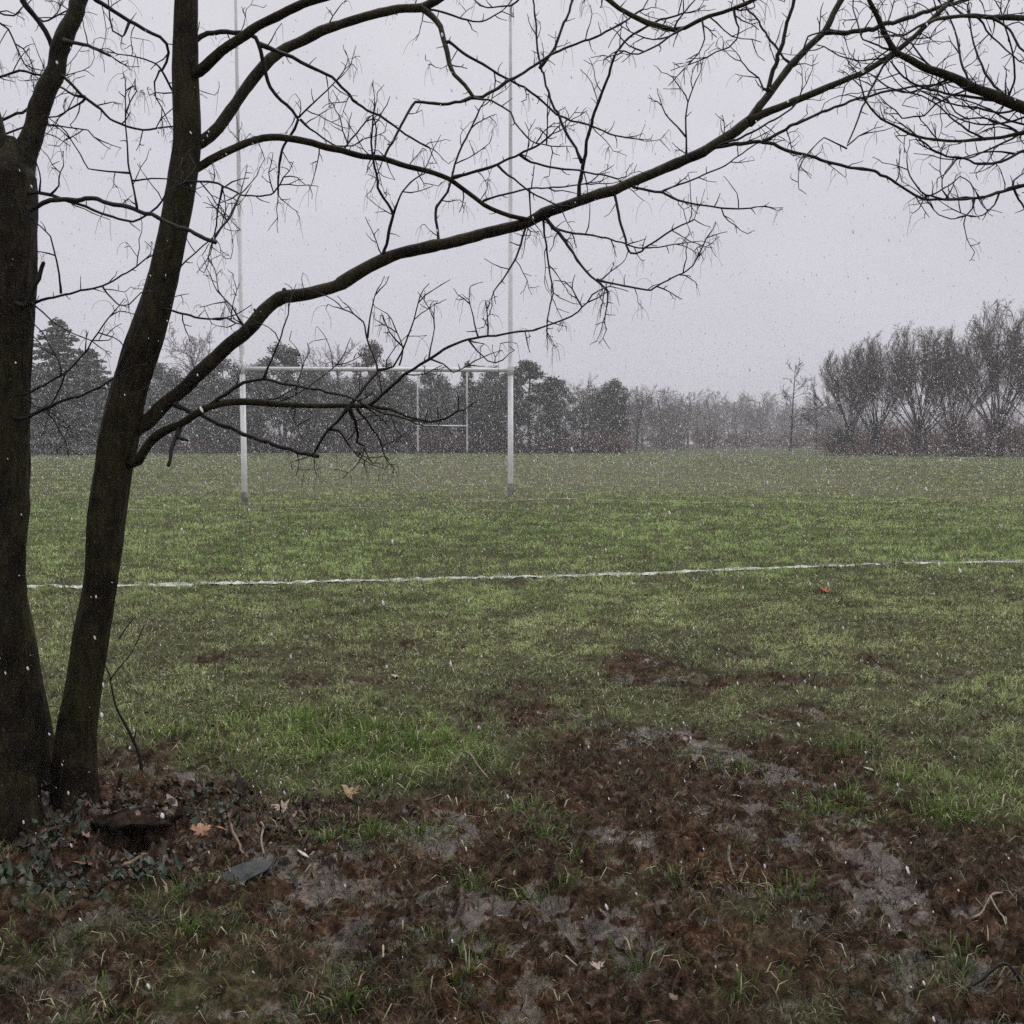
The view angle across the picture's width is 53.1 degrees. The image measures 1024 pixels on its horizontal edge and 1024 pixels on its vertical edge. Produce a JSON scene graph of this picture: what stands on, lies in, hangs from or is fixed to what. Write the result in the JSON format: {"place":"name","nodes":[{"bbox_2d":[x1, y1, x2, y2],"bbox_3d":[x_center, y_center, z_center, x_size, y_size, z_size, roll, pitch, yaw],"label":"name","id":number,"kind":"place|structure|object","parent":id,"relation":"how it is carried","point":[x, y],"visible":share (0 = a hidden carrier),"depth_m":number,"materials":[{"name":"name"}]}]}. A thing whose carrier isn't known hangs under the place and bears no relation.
{"place":"outdoors","nodes":[
{"label":"outdoors","id":0,"kind":"place"},
{"bbox_2d":[0,444,1023,1023],"bbox_3d":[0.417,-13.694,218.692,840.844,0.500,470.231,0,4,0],"label":"ground","id":1,"kind":"structure","parent":0,"point":[866,886],"depth_m":3.87,"materials":[{"name":"green plant"}]},
{"bbox_2d":[20,826,57,878],"bbox_3d":[-1.627,1.173,3.528,0.019,0.099,0.393,-4,5,-43],"label":"stick","id":2,"kind":"object","parent":1,"relation":"on","point":[41,841],"visible":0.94,"depth_m":3.50,"materials":[{"name":"brown wood"}]},
{"bbox_2d":[48,706,68,808],"bbox_3d":[-1.672,0.939,3.793,0.066,0.457,0.054,0,4,0],"label":"slender shoot","id":3,"kind":"object","parent":1,"relation":"on","point":[63,757],"visible":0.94,"depth_m":3.80,"materials":[{"name":"brown plant"}]},
{"bbox_2d":[59,573,73,627],"bbox_3d":[-1.828,0.683,4.186,0.097,0.876,0.034,1,4,10],"label":"slender shoot","id":4,"kind":"object","parent":1,"relation":"on","point":[68,599],"visible":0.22,"depth_m":4.15,"materials":[{"name":"brown wood"}]},
{"bbox_2d":[69,858,92,864],"bbox_3d":[-1.452,1.180,3.453,0.090,0.018,0.084,18,-13,-34],"label":"fallen leaf","id":5,"kind":"object","parent":1,"relation":"on","point":[81,863],"visible":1,"depth_m":3.45,"materials":[{"name":"brown plant"}]},
{"bbox_2d":[77,830,89,839],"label":"fallen leaf","id":6,"kind":"object","parent":1,"relation":"on","point":[84,834],"visible":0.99,"depth_m":3.63,"materials":[{"name":"brown plant"}]},
{"bbox_2d":[30,317,148,455],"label":"spruce tree","id":7,"kind":"object","parent":1,"relation":"on","point":[53,362],"visible":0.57,"depth_m":109.87,"materials":[{"name":"green plant"}]},
{"bbox_2d":[30,348,156,454],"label":"spruce tree","id":8,"kind":"object","parent":1,"relation":"on","point":[97,372],"visible":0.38,"depth_m":112.76,"materials":[{"name":"green plant"}]},
{"bbox_2d":[80,377,110,442],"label":"evergreen tree","id":9,"kind":"object","parent":1,"relation":"on","point":[100,395],"visible":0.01,"depth_m":116.62,"materials":[{"name":"green plant"}]},
{"bbox_2d":[106,857,124,862],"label":"fallen leaf","id":10,"kind":"object","parent":1,"relation":"on","point":[120,860],"visible":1,"depth_m":3.46,"materials":[{"name":"brown plant"}]},
{"bbox_2d":[116,772,122,792],"bbox_3d":[-1.557,1.080,4.053,0.041,0.108,0.019,0,4,0],"label":"broken stem","id":11,"kind":"object","parent":1,"relation":"on","point":[119,781],"visible":0.72,"depth_m":4.05,"materials":[{"name":"brown plant"}]},
{"bbox_2d":[105,616,144,772],"bbox_3d":[-1.694,0.816,4.475,0.175,0.737,0.062,0,4,0],"label":"sapling","id":12,"kind":"object","parent":1,"relation":"on","point":[133,740],"visible":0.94,"depth_m":4.46,"materials":[{"name":"brown plant"}]},
{"bbox_2d":[114,840,154,868],"bbox_3d":[-1.304,1.207,3.598,0.057,0.056,0.291,0,4,6],"label":"stick","id":13,"kind":"object","parent":1,"relation":"on","point":[130,862],"visible":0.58,"depth_m":3.50,"materials":[{"name":"brown wood"}]},
{"bbox_2d":[90,806,185,832],"bbox_3d":[-1.385,1.129,3.766,0.340,0.067,0.195,0,4,0],"label":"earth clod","id":14,"kind":"object","parent":1,"relation":"on","point":[124,818],"visible":0.92,"depth_m":3.72,"materials":[{"name":"brown soil"}]},
{"bbox_2d":[0,780,283,915],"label":"ground ivy","id":15,"kind":"object","parent":1,"relation":"on","point":[7,871],"visible":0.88,"depth_m":3.46,"materials":[{"name":"green plant"}]},
{"bbox_2d":[142,362,191,452],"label":"evergreen tree","id":16,"kind":"object","parent":1,"relation":"on","point":[168,379],"visible":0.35,"depth_m":120.41,"materials":[{"name":"green plant"}]},
{"bbox_2d":[149,914,184,929],"bbox_3d":[-1.030,1.225,3.062,0.030,0.030,0.133,3,5,39],"label":"stick","id":17,"kind":"object","parent":1,"relation":"on","point":[159,923],"visible":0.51,"depth_m":3.03,"materials":[{"name":"wood"}]},
{"bbox_2d":[166,794,177,805],"bbox_3d":[-1.313,1.111,3.950,0.094,0.010,0.040,33,7,39],"label":"fallen leaf","id":18,"kind":"object","parent":1,"relation":"on","point":[168,796],"visible":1,"depth_m":3.95,"materials":[{"name":"beige plant"}]},
{"bbox_2d":[154,322,233,450],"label":"bare tree","id":19,"kind":"object","parent":1,"relation":"on","point":[193,362],"visible":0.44,"depth_m":125.22,"materials":[{"name":"plant"}]},
{"bbox_2d":[190,823,210,835],"bbox_3d":[-1.145,1.161,3.767,0.082,0.032,0.073,5,33,-23],"label":"fallen leaf","id":20,"kind":"object","parent":1,"relation":"on","point":[199,828],"visible":0.99,"depth_m":3.76,"materials":[{"name":"plant"}]},
{"bbox_2d":[0,768,420,927],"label":"leaf litter","id":21,"kind":"object","parent":1,"relation":"on","point":[100,847],"visible":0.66,"depth_m":3.73,"materials":[{"name":"brown plant"}]},
{"bbox_2d":[209,826,226,831],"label":"fallen leaf","id":22,"kind":"object","parent":1,"relation":"on","point":[221,828],"visible":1,"depth_m":3.75,"materials":[{"name":"brown plant"}]},
{"bbox_2d":[186,358,256,452],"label":"evergreen tree","id":23,"kind":"object","parent":1,"relation":"on","point":[206,425],"visible":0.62,"depth_m":116.74,"materials":[{"name":"green plant"}]},
{"bbox_2d":[230,823,248,857],"bbox_3d":[-0.990,1.181,3.692,0.021,0.032,0.313,-2,4,-25],"label":"stick","id":24,"kind":"object","parent":1,"relation":"on","point":[236,838],"visible":0.99,"depth_m":3.69,"materials":[{"name":"brown wood"}]},
{"bbox_2d":[216,861,271,882],"bbox_3d":[-0.893,1.194,3.389,0.200,0.013,0.094,-12,22,-21],"label":"slate piece","id":25,"kind":"object","parent":1,"relation":"on","point":[245,868],"visible":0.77,"depth_m":3.40,"materials":[{"name":"grey stone"}]},
{"bbox_2d":[225,362,282,452],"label":"evergreen tree","id":26,"kind":"object","parent":1,"relation":"on","point":[256,418],"visible":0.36,"depth_m":118.56,"materials":[{"name":"green plant"}]},
{"bbox_2d":[260,821,264,852],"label":"stick","id":27,"kind":"object","parent":1,"relation":"on","point":[261,836],"visible":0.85,"depth_m":3.72,"materials":[{"name":"brown wood"}]},
{"bbox_2d":[271,798,289,812],"bbox_3d":[-0.908,1.151,4.018,0.081,0.033,0.092,19,16,17],"label":"fallen leaf","id":28,"kind":"object","parent":1,"relation":"on","point":[284,806],"visible":0.78,"depth_m":4.02,"materials":[{"name":"beige plant"}]},
{"bbox_2d":[245,341,316,452],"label":"pine tree","id":29,"kind":"object","parent":1,"relation":"on","point":[284,362],"visible":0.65,"depth_m":116.31,"materials":[{"name":"green plant"}]},
{"bbox_2d":[280,371,348,452],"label":"evergreen tree","id":30,"kind":"object","parent":1,"relation":"on","point":[319,413],"visible":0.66,"depth_m":117.84,"materials":[{"name":"green plant"}]},
{"bbox_2d":[301,338,365,449],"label":"bare tree","id":31,"kind":"object","parent":1,"relation":"on","point":[337,378],"visible":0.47,"depth_m":121.75,"materials":[{"name":"plant"}]},
{"bbox_2d":[341,785,359,799],"bbox_3d":[-0.656,1.106,4.098,0.093,0.046,0.095,12,17,-46],"label":"fallen leaf","id":32,"kind":"object","parent":1,"relation":"on","point":[349,791],"visible":1,"depth_m":4.11,"materials":[{"name":"beige plant"}]},
{"bbox_2d":[345,339,395,451],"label":"evergreen tree","id":33,"kind":"object","parent":1,"relation":"on","point":[369,357],"visible":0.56,"depth_m":119.78,"materials":[{"name":"green plant"}]},
{"bbox_2d":[234,0,513,504],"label":"rugby goal","id":34,"kind":"object","parent":1,"relation":"on","point":[509,369],"visible":0.85,"depth_m":23.05,"materials":[{"name":"white paint"}]},
{"bbox_2d":[367,372,431,452],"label":"evergreen tree","id":35,"kind":"object","parent":1,"relation":"on","point":[404,409],"visible":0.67,"depth_m":117.77,"materials":[{"name":"green plant"}]},
{"bbox_2d":[413,793,440,801],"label":"stick","id":36,"kind":"object","parent":1,"relation":"on","point":[429,799],"visible":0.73,"depth_m":4.17,"materials":[{"name":"wood"}]},
{"bbox_2d":[401,372,455,440],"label":"evergreen tree","id":37,"kind":"object","parent":1,"relation":"on","point":[433,386],"visible":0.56,"depth_m":124.38,"materials":[{"name":"green plant"}]},
{"bbox_2d":[417,372,467,453],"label":"rugby goal","id":38,"kind":"object","parent":1,"relation":"on","point":[466,426],"visible":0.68,"depth_m":113.66,"materials":[{"name":"white paint"}]},
{"bbox_2d":[431,809,479,827],"bbox_3d":[-0.214,1.195,3.972,0.241,0.027,0.129,1,4,13],"label":"stick","id":39,"kind":"object","parent":1,"relation":"on","point":[432,812],"visible":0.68,"depth_m":4.02,"materials":[{"name":"brown wood"}]},
{"bbox_2d":[443,360,488,452],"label":"spruce tree","id":40,"kind":"object","parent":1,"relation":"on","point":[462,416],"visible":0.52,"depth_m":122.90,"materials":[{"name":"green plant"}]},
{"bbox_2d":[456,751,488,778],"bbox_3d":[-0.185,1.117,4.508,0.085,0.054,0.278,-2,4,-23],"label":"stick","id":41,"kind":"object","parent":1,"relation":"on","point":[469,753],"visible":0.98,"depth_m":4.57,"materials":[{"name":"brown wood"}]},
{"bbox_2d":[471,365,523,452],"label":"evergreen tree","id":42,"kind":"object","parent":1,"relation":"on","point":[488,401],"visible":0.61,"depth_m":120.69,"materials":[{"name":"green plant"}]},
{"bbox_2d":[0,0,1022,847],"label":"multi stem tree","id":43,"kind":"object","parent":1,"relation":"on","point":[32,758],"visible":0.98,"depth_m":3.82,"materials":[{"name":"brown plant"}]},
{"bbox_2d":[0,452,1023,1023],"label":"turf grass","id":44,"kind":"structure","parent":1,"relation":"on","point":[316,608],"depth_m":8.59,"materials":[{"name":"green plant"}]},
{"bbox_2d":[0,709,1023,1023],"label":"grass tussocks","id":45,"kind":"object","parent":1,"relation":"on","point":[944,815],"depth_m":3.60,"materials":[{"name":"green plant"}]},
{"bbox_2d":[0,609,1023,1023],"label":"dead straw","id":46,"kind":"object","parent":1,"relation":"on","point":[324,973],"visible":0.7,"depth_m":3.52,"materials":[{"name":"brown plant"}]},
{"bbox_2d":[19,649,1020,1023],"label":"leaf scraps","id":47,"kind":"object","parent":1,"relation":"on","point":[999,941],"visible":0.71,"depth_m":3.29,"materials":[{"name":"brown plant"}]},
{"bbox_2d":[27,559,1023,587],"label":"touchline marking","id":48,"kind":"object","parent":1,"relation":"on","point":[359,580],"visible":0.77,"depth_m":10.84,"materials":[{"name":"paint"}]},
{"bbox_2d":[30,372,1022,452],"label":"wood","id":49,"kind":"object","parent":1,"relation":"on","point":[678,417],"visible":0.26,"depth_m":157.61,"materials":[{"name":"plant"}]},
{"bbox_2d":[30,415,1023,456],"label":"field edge scrub","id":50,"kind":"object","parent":1,"relation":"on","point":[900,435],"visible":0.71,"depth_m":119.64,"materials":[{"name":"plant"}]},
{"bbox_2d":[491,359,568,452],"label":"pine tree","id":51,"kind":"object","parent":1,"relation":"on","point":[531,369],"visible":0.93,"depth_m":117.35,"materials":[{"name":"green plant"}]},
{"bbox_2d":[535,378,582,449],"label":"evergreen tree","id":52,"kind":"object","parent":1,"relation":"on","point":[563,390],"visible":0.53,"depth_m":124.10,"materials":[{"name":"green plant"}]},
{"bbox_2d":[561,373,600,446],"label":"bare tree","id":53,"kind":"object","parent":1,"relation":"on","point":[583,412],"visible":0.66,"depth_m":127.25,"materials":[{"name":"brown plant"}]},
{"bbox_2d":[202,498,967,509],"bbox_3d":[-1.207,-0.191,22.624,25.001,0.168,0.745,-1,4,-8],"label":"goal line marking","id":54,"kind":"object","parent":1,"relation":"on","point":[547,498],"visible":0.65,"depth_m":22.95,"materials":[{"name":"paint"}]},
{"bbox_2d":[590,961,603,968],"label":"fallen leaf","id":55,"kind":"object","parent":1,"relation":"on","point":[596,965],"visible":0.99,"depth_m":2.79,"materials":[{"name":"beige plant"}]},
{"bbox_2d":[590,378,631,440],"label":"evergreen tree","id":56,"kind":"object","parent":1,"relation":"on","point":[621,398],"visible":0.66,"depth_m":126.68,"materials":[{"name":"green plant"}]},
{"bbox_2d":[626,384,667,450],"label":"bare tree","id":57,"kind":"object","parent":1,"relation":"on","point":[647,404],"visible":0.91,"depth_m":143.28,"materials":[{"name":"plant"}]},
{"bbox_2d":[639,384,676,448],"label":"bare tree","id":58,"kind":"object","parent":1,"relation":"on","point":[660,397],"visible":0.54,"depth_m":173.63,"materials":[{"name":"grey plant"}]},
{"bbox_2d":[671,389,710,447],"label":"bare tree","id":59,"kind":"object","parent":1,"relation":"on","point":[690,405],"visible":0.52,"depth_m":218.37,"materials":[{"name":"grey plant"}]},
{"bbox_2d":[690,384,741,432],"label":"bare tree","id":60,"kind":"object","parent":1,"relation":"on","point":[712,410],"visible":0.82,"depth_m":258.52,"materials":[{"name":"plant"}]},
{"bbox_2d":[710,391,755,436],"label":"bare tree","id":61,"kind":"object","parent":1,"relation":"on","point":[729,407],"visible":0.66,"depth_m":280.69,"materials":[{"name":"grey plant"}]},
{"bbox_2d":[727,842,748,889],"bbox_3d":[0.771,1.206,3.518,0.055,0.046,0.379,0,4,0],"label":"stick","id":62,"kind":"object","parent":1,"relation":"on","point":[730,863],"visible":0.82,"depth_m":3.50,"materials":[{"name":"brown wood"}]},
{"bbox_2d":[733,389,780,444],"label":"bare tree","id":63,"kind":"object","parent":1,"relation":"on","point":[759,411],"visible":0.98,"depth_m":268.75,"materials":[{"name":"grey plant"}]},
{"bbox_2d":[749,709,791,721],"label":"stick","id":64,"kind":"object","parent":1,"relation":"on","point":[769,719],"visible":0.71,"depth_m":5.39,"materials":[{"name":"brown wood"}]},
{"bbox_2d":[779,357,824,451],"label":"bare tree","id":65,"kind":"object","parent":1,"relation":"on","point":[785,395],"visible":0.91,"depth_m":133.36,"materials":[{"name":"grey plant"}]},
{"bbox_2d":[802,394,831,441],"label":"bare tree","id":66,"kind":"object","parent":1,"relation":"on","point":[818,423],"visible":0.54,"depth_m":278.81,"materials":[{"name":"grey plant"}]},
{"bbox_2d":[800,393,835,451],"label":"bare tree","id":67,"kind":"object","parent":1,"relation":"on","point":[809,421],"visible":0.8,"depth_m":129.50,"materials":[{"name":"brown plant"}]},
{"bbox_2d":[824,429,850,454],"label":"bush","id":68,"kind":"object","parent":1,"relation":"on","point":[841,438],"visible":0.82,"depth_m":102.54,"materials":[{"name":"plant"}]},
{"bbox_2d":[806,341,886,454],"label":"bare tree","id":69,"kind":"object","parent":1,"relation":"on","point":[834,390],"visible":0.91,"depth_m":104.48,"materials":[{"name":"brown plant"}]},
{"bbox_2d":[835,329,919,454],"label":"bare tree","id":70,"kind":"object","parent":1,"relation":"on","point":[874,427],"visible":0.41,"depth_m":106.73,"materials":[{"name":"brown plant"}]},
{"bbox_2d":[782,0,1023,260],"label":"overhanging tree","id":71,"kind":"object","parent":1,"relation":"on","point":[996,96],"visible":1,"depth_m":3.81,"materials":[{"name":"brown plant"}]},
{"bbox_2d":[865,320,982,454],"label":"bare tree","id":72,"kind":"object","parent":1,"relation":"on","point":[922,383],"visible":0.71,"depth_m":102.50,"materials":[{"name":"brown plant"}]},
{"bbox_2d":[910,406,994,455],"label":"bare shrub","id":73,"kind":"object","parent":1,"relation":"on","point":[952,436],"visible":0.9,"depth_m":97.33,"materials":[{"name":"plant"}]},
{"bbox_2d":[908,332,1005,453],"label":"bare tree","id":74,"kind":"object","parent":1,"relation":"on","point":[948,396],"visible":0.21,"depth_m":105.50,"materials":[{"name":"plant"}]},
{"bbox_2d":[919,369,1023,455],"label":"bare shrub","id":75,"kind":"object","parent":1,"relation":"on","point":[965,421],"visible":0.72,"depth_m":98.16,"materials":[{"name":"plant"}]},
{"bbox_2d":[924,298,1023,455],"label":"bare tree","id":76,"kind":"object","parent":1,"relation":"on","point":[989,335],"visible":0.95,"depth_m":96.70,"materials":[{"name":"plant"}]},
{"bbox_2d":[971,892,1004,919],"bbox_3d":[1.523,1.232,3.201,0.213,0.052,0.079,-3,5,-40],"label":"stick","id":77,"kind":"object","parent":1,"relation":"on","point":[990,898],"visible":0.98,"depth_m":3.21,"materials":[{"name":"wood"}]},
{"bbox_2d":[955,392,1023,456],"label":"bare shrub","id":78,"kind":"object","parent":1,"relation":"on","point":[1009,432],"visible":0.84,"depth_m":96.64,"materials":[{"name":"plant"}]},
{"bbox_2d":[960,962,1022,990],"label":"stick","id":79,"kind":"object","parent":1,"relation":"on","point":[985,976],"visible":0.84,"depth_m":2.74,"materials":[{"name":"wood"}]},
{"bbox_2d":[986,317,1023,416],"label":"bare tree","id":80,"kind":"object","parent":1,"relation":"on","point":[1010,362],"visible":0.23,"depth_m":100.89,"materials":[{"name":"plant"}]},
{"bbox_2d":[0,0,1023,1021],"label":"falling snow","id":81,"kind":"structure","parent":0,"point":[567,393],"depth_m":26.82,"materials":[{"name":"white snow"}]},
{"bbox_2d":[0,0,1023,443],"label":"sky","id":82,"kind":"structure","parent":0,"point":[406,82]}
]}

